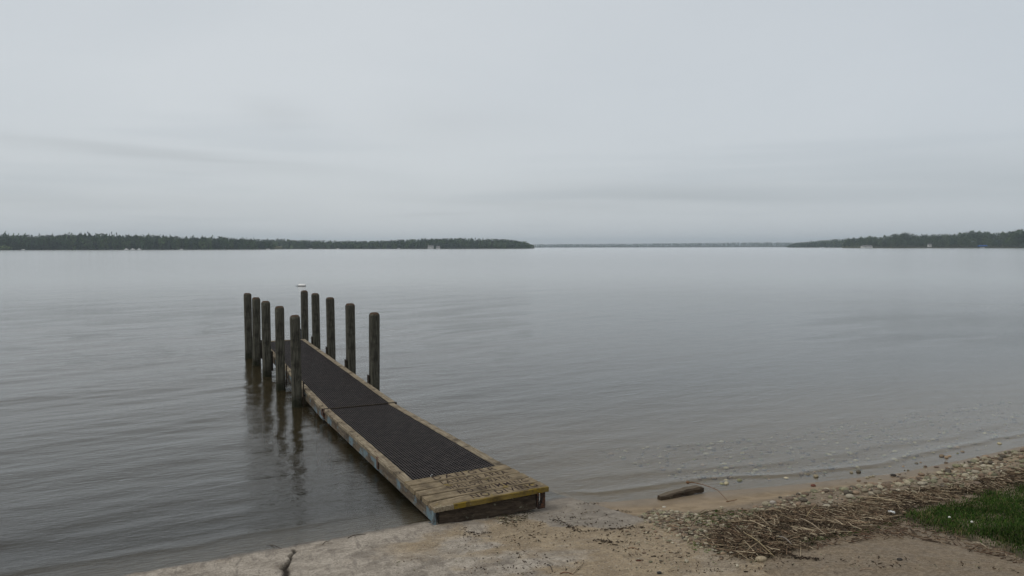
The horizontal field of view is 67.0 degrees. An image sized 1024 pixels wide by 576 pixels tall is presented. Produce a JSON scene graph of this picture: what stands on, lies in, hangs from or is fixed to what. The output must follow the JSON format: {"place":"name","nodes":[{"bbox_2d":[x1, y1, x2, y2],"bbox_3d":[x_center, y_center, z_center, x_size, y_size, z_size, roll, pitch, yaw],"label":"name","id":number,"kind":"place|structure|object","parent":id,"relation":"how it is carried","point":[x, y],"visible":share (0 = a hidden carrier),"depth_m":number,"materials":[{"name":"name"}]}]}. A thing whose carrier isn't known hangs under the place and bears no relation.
{"place":"outdoors","nodes":[
{"label":"outdoors","id":0,"kind":"place"},
{"bbox_2d":[0,246,281,249],"bbox_3d":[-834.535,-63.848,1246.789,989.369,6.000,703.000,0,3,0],"label":"shore","id":1,"kind":"structure","parent":0,"point":[278,247],"depth_m":1031.83,"materials":[{"name":"green plant"}]},
{"bbox_2d":[0,231,275,249],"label":"wood","id":2,"kind":"object","parent":1,"relation":"on","point":[65,241],"visible":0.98,"depth_m":1025.76,"materials":[{"name":"green plant"}]},
{"bbox_2d":[284,245,533,248],"bbox_3d":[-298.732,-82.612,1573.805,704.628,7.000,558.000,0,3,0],"label":"shore","id":3,"kind":"structure","parent":0,"point":[427,248],"depth_m":1310.54,"materials":[{"name":"green plant"}]},
{"bbox_2d":[247,238,533,248],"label":"trees","id":4,"kind":"object","parent":3,"relation":"on","point":[425,243],"visible":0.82,"depth_m":1320.43,"materials":[{"name":"green plant"}]},
{"bbox_2d":[0,247,1023,525],"bbox_3d":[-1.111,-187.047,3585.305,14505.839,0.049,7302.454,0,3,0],"label":"lake water","id":5,"kind":"structure","parent":0,"point":[126,371],"depth_m":25.92,"materials":[{"name":"grey liquid"}]},
{"bbox_2d":[244,293,252,358],"bbox_3d":[-6.201,1.681,18.288,0.213,3.134,0.191,-2,3,-26],"label":"piling","id":6,"kind":"object","parent":5,"relation":"in","point":[248,323],"visible":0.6,"depth_m":18.17,"materials":[{"name":"brown wood"}]},
{"bbox_2d":[252,297,261,365],"bbox_3d":[-5.606,1.756,17.033,0.226,3.114,0.188,-2,3,-26],"label":"piling","id":7,"kind":"object","parent":5,"relation":"in","point":[256,338],"visible":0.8,"depth_m":16.93,"materials":[{"name":"brown wood"}]},
{"bbox_2d":[261,301,272,376],"bbox_3d":[-4.936,1.820,15.661,0.212,3.128,0.189,-2,3,-27],"label":"piling","id":8,"kind":"object","parent":5,"relation":"in","point":[267,360],"visible":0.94,"depth_m":15.55,"materials":[{"name":"brown wood"}]},
{"bbox_2d":[275,306,287,390],"bbox_3d":[-4.212,1.893,14.155,0.212,3.139,0.184,-1,3,-20],"label":"piling","id":9,"kind":"object","parent":5,"relation":"in","point":[280,347],"visible":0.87,"depth_m":14.04,"materials":[{"name":"brown wood"}]},
{"bbox_2d":[290,315,304,407],"bbox_3d":[-3.507,1.988,12.687,0.217,3.103,0.183,-1,3,-19],"label":"piling","id":10,"kind":"object","parent":5,"relation":"in","point":[295,348],"visible":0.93,"depth_m":12.58,"materials":[{"name":"brown wood"}]},
{"bbox_2d":[300,290,308,341],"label":"piling","id":11,"kind":"object","parent":5,"relation":"in","point":[304,332],"visible":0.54,"depth_m":18.82,"materials":[{"name":"brown wood"}]},
{"bbox_2d":[311,293,320,349],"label":"piling","id":12,"kind":"object","parent":5,"relation":"in","point":[315,336],"visible":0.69,"depth_m":17.57,"materials":[{"name":"brown wood"}]},
{"bbox_2d":[325,297,335,359],"bbox_3d":[-3.816,1.768,16.311,0.224,3.160,0.178,-2,3,-25],"label":"piling","id":13,"kind":"object","parent":5,"relation":"in","point":[330,329],"visible":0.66,"depth_m":16.19,"materials":[{"name":"brown wood"}]},
{"bbox_2d":[344,303,355,373],"bbox_3d":[-3.096,1.856,14.804,0.213,3.140,0.177,-2,4,-32],"label":"piling","id":14,"kind":"object","parent":5,"relation":"in","point":[350,362],"visible":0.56,"depth_m":14.70,"materials":[{"name":"brown wood"}]},
{"bbox_2d":[367,312,379,390],"bbox_3d":[-2.388,1.958,13.341,0.220,3.090,0.180,-2,3,-26],"label":"piling","id":15,"kind":"object","parent":5,"relation":"in","point":[373,378],"visible":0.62,"depth_m":13.23,"materials":[{"name":"brown wood"}]},
{"bbox_2d":[0,0,1023,245],"label":"sky","id":16,"kind":"structure","parent":0,"point":[615,122],"materials":[{"name":"grey"}]},
{"bbox_2d":[534,246,784,247],"bbox_3d":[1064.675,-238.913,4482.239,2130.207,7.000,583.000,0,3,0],"label":"shore","id":17,"kind":"structure","parent":0,"point":[628,246],"depth_m":4320.75,"materials":[{"name":"grey"}]},
{"bbox_2d":[533,242,800,247],"bbox_3d":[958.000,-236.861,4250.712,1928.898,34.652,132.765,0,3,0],"label":"wood","id":18,"kind":"object","parent":17,"relation":"on","point":[756,244],"visible":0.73,"depth_m":4284.04,"materials":[{"name":"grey plant"}]},
{"bbox_2d":[398,329,1023,575],"bbox_3d":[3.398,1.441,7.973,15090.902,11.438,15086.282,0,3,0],"label":"ground","id":19,"kind":"structure","parent":0,"point":[617,476],"depth_m":12.21,"materials":[{"name":"grey liquid"}]},
{"bbox_2d":[0,460,771,575],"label":"boat ramp","id":20,"kind":"object","parent":19,"relation":"on","point":[170,534],"visible":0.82,"depth_m":7.00,"materials":[{"name":"concrete"}]},
{"bbox_2d":[271,339,548,524],"bbox_3d":[-2.726,2.314,12.595,1.142,1.657,11.961,-2,3,-25],"label":"dock","id":21,"kind":"object","parent":20,"relation":"on","point":[427,469],"visible":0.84,"depth_m":8.96,"materials":[{"name":"rubber"}]},
{"bbox_2d":[389,507,1020,574],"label":"grit","id":22,"kind":"object","parent":20,"relation":"on","point":[632,554],"visible":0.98,"depth_m":5.88,"materials":[{"name":"sand"}]},
{"bbox_2d":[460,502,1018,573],"bbox_3d":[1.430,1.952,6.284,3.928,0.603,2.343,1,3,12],"label":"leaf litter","id":23,"kind":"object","parent":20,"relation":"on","point":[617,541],"visible":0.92,"depth_m":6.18,"materials":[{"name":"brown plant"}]},
{"bbox_2d":[657,485,703,499],"bbox_3d":[1.761,2.134,8.078,0.576,0.076,0.109,-2,3,-27],"label":"driftwood log","id":24,"kind":"object","parent":19,"relation":"on","point":[683,491],"visible":1,"depth_m":8.05,"materials":[{"name":"brown wood"}]},
{"bbox_2d":[686,481,726,499],"bbox_3d":[2.062,2.095,8.051,0.137,0.069,0.544,-2,4,-37],"label":"twig","id":25,"kind":"object","parent":19,"relation":"on","point":[687,482],"visible":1,"depth_m":8.19,"materials":[{"name":"brown wood"}]},
{"bbox_2d":[755,556,766,561],"bbox_3d":[1.710,1.861,5.308,0.079,0.040,0.054,0,3,0],"label":"stone","id":26,"kind":"object","parent":19,"relation":"on","point":[762,558],"visible":1,"depth_m":5.29,"materials":[{"name":"beige stone"}]},
{"bbox_2d":[762,501,769,505],"bbox_3d":[2.386,2.030,7.268,0.076,0.052,0.077,0,3,0],"label":"stone","id":27,"kind":"object","parent":19,"relation":"on","point":[765,503],"visible":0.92,"depth_m":7.25,"materials":[{"name":"beige stone"}]},
{"bbox_2d":[690,509,905,550],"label":"twigs","id":28,"kind":"object","parent":19,"relation":"on","point":[731,514],"visible":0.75,"depth_m":6.20,"materials":[{"name":"brown wood"}]},
{"bbox_2d":[799,497,807,501],"bbox_3d":[2.754,2.001,7.304,0.074,0.044,0.071,0,3,0],"label":"stone","id":29,"kind":"object","parent":19,"relation":"on","point":[802,499],"visible":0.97,"depth_m":7.29,"materials":[{"name":"stone"}]},
{"bbox_2d":[600,401,1023,485],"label":"lakebed stones","id":30,"kind":"object","parent":19,"relation":"on","point":[765,468],"visible":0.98,"depth_m":10.31,"materials":[{"name":"grey stone"}]},
{"bbox_2d":[618,450,1023,568],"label":"pebble bank","id":31,"kind":"structure","parent":19,"relation":"on","point":[655,513],"depth_m":7.11,"materials":[{"name":"stone"}]},
{"bbox_2d":[873,490,881,493],"bbox_3d":[3.493,1.959,7.395,0.079,0.054,0.071,0,3,0],"label":"stone","id":32,"kind":"object","parent":31,"relation":"on","point":[877,491],"visible":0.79,"depth_m":7.38,"materials":[{"name":"beige stone"}]},
{"bbox_2d":[657,467,1023,563],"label":"dry reeds","id":33,"kind":"object","parent":19,"relation":"on","point":[850,516],"visible":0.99,"depth_m":6.25,"materials":[{"name":"brown plant"}]},
{"bbox_2d":[744,532,774,556],"bbox_3d":[1.760,1.825,5.512,0.012,0.081,0.637,0,3,-1],"label":"stick","id":34,"kind":"object","parent":33,"relation":"on","point":[760,543],"visible":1,"depth_m":5.49,"materials":[{"name":"brown wood"}]},
{"bbox_2d":[800,518,825,534],"bbox_3d":[2.304,1.824,5.926,0.013,0.106,0.625,0,3,4],"label":"stick","id":35,"kind":"object","parent":33,"relation":"on","point":[812,524],"visible":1,"depth_m":5.93,"materials":[{"name":"brown wood"}]},
{"bbox_2d":[864,497,901,502],"bbox_3d":[3.348,1.924,7.028,0.014,0.048,0.374,-3,4,-41],"label":"stick","id":36,"kind":"object","parent":33,"relation":"on","point":[881,498],"visible":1,"depth_m":7.03,"materials":[{"name":"brown wood"}]},
{"bbox_2d":[845,494,853,498],"bbox_3d":[3.195,1.972,7.315,0.078,0.043,0.074,0,3,0],"label":"stone","id":37,"kind":"object","parent":19,"relation":"on","point":[849,496],"visible":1,"depth_m":7.29,"materials":[{"name":"beige stone"}]},
{"bbox_2d":[895,482,902,486],"bbox_3d":[3.877,1.971,7.754,0.079,0.052,0.052,2,4,40],"label":"stone","id":38,"kind":"object","parent":19,"relation":"on","point":[898,484],"visible":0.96,"depth_m":7.74,"materials":[{"name":"beige stone"}]},
{"bbox_2d":[788,246,841,247],"bbox_3d":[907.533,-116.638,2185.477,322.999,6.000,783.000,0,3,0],"label":"distant shoreline","id":39,"kind":"structure","parent":0,"point":[816,247],"depth_m":1974.71,"materials":[{"name":"grey"}]},
{"bbox_2d":[786,237,864,247],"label":"trees","id":40,"kind":"object","parent":39,"relation":"on","point":[832,243],"visible":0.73,"depth_m":1956.39,"materials":[{"name":"green plant"}]},
{"bbox_2d":[842,242,1023,247],"bbox_3d":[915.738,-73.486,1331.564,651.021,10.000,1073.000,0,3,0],"label":"shore","id":41,"kind":"structure","parent":0,"point":[901,246],"depth_m":1233.82,"materials":[{"name":"green plant"}]},
{"bbox_2d":[861,245,872,247],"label":"cottage","id":42,"kind":"structure","parent":41,"relation":"on","point":[866,246],"depth_m":1263.08,"materials":[{"name":"grey"}]},
{"bbox_2d":[889,234,897,240],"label":"tree","id":43,"kind":"object","parent":41,"relation":"on","point":[894,237],"visible":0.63,"depth_m":1282.23,"materials":[{"name":"green plant"}]},
{"bbox_2d":[896,237,904,246],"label":"tree","id":44,"kind":"object","parent":41,"relation":"on","point":[900,243],"visible":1,"depth_m":1258.04,"materials":[{"name":"green plant"}]},
{"bbox_2d":[908,238,914,246],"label":"tree","id":45,"kind":"object","parent":41,"relation":"on","point":[910,242],"visible":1,"depth_m":1252.24,"materials":[{"name":"green plant"}]},
{"bbox_2d":[932,239,937,246],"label":"tree","id":46,"kind":"object","parent":41,"relation":"on","point":[934,242],"visible":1,"depth_m":1227.59,"materials":[{"name":"green plant"}]},
{"bbox_2d":[934,234,941,241],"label":"tree","id":47,"kind":"object","parent":41,"relation":"on","point":[938,237],"visible":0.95,"depth_m":1233.35,"materials":[{"name":"green plant"}]},
{"bbox_2d":[948,237,953,246],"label":"tree","id":48,"kind":"object","parent":41,"relation":"on","point":[950,240],"visible":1,"depth_m":1213.77,"materials":[{"name":"green plant"}]},
{"bbox_2d":[952,236,959,246],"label":"tree","id":49,"kind":"object","parent":41,"relation":"on","point":[955,242],"visible":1,"depth_m":1207.78,"materials":[{"name":"green plant"}]},
{"bbox_2d":[957,236,964,247],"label":"tree","id":50,"kind":"object","parent":41,"relation":"on","point":[960,241],"visible":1,"depth_m":1200.27,"materials":[{"name":"green plant"}]},
{"bbox_2d":[962,236,968,246],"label":"tree","id":51,"kind":"object","parent":41,"relation":"on","point":[966,241],"visible":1,"depth_m":1197.14,"materials":[{"name":"green plant"}]},
{"bbox_2d":[966,237,973,246],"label":"tree","id":52,"kind":"object","parent":41,"relation":"on","point":[970,243],"visible":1,"depth_m":1196.47,"materials":[{"name":"green plant"}]},
{"bbox_2d":[968,230,977,243],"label":"tree","id":53,"kind":"object","parent":41,"relation":"on","point":[973,233],"visible":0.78,"depth_m":1207.06,"materials":[{"name":"green plant"}]},
{"bbox_2d":[971,238,977,246],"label":"tree","id":54,"kind":"object","parent":41,"relation":"on","point":[975,244],"visible":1,"depth_m":1192.54,"materials":[{"name":"green plant"}]},
{"bbox_2d":[976,238,983,246],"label":"tree","id":55,"kind":"object","parent":41,"relation":"on","point":[979,241],"visible":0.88,"depth_m":1184.38,"materials":[{"name":"green plant"}]},
{"bbox_2d":[979,232,987,239],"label":"tree","id":56,"kind":"object","parent":41,"relation":"on","point":[982,236],"visible":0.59,"depth_m":1196.51,"materials":[{"name":"green plant"}]},
{"bbox_2d":[980,236,988,244],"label":"tree","id":57,"kind":"object","parent":41,"relation":"on","point":[985,240],"visible":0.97,"depth_m":1178.66,"materials":[{"name":"green plant"}]},
{"bbox_2d":[986,237,994,246],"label":"tree","id":58,"kind":"object","parent":41,"relation":"on","point":[990,243],"visible":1,"depth_m":1172.46,"materials":[{"name":"green plant"}]},
{"bbox_2d":[998,231,1006,239],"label":"tree","id":59,"kind":"object","parent":41,"relation":"on","point":[1002,234],"visible":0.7,"depth_m":1175.52,"materials":[{"name":"green plant"}]},
{"bbox_2d":[1001,238,1007,246],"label":"tree","id":60,"kind":"object","parent":41,"relation":"on","point":[1004,243],"visible":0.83,"depth_m":1158.07,"materials":[{"name":"green plant"}]},
{"bbox_2d":[1005,231,1017,247],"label":"tree","id":61,"kind":"object","parent":41,"relation":"on","point":[1012,238],"visible":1,"depth_m":1102.62,"materials":[{"name":"green plant"}]},
{"bbox_2d":[1011,229,1023,247],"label":"tree","id":62,"kind":"object","parent":41,"relation":"on","point":[1017,236],"visible":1,"depth_m":1096.14,"materials":[{"name":"green plant"}]},
{"bbox_2d":[896,481,1023,557],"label":"grass","id":63,"kind":"structure","parent":0,"point":[1001,505],"depth_m":6.39,"materials":[{"name":"green plant"}]}
]}

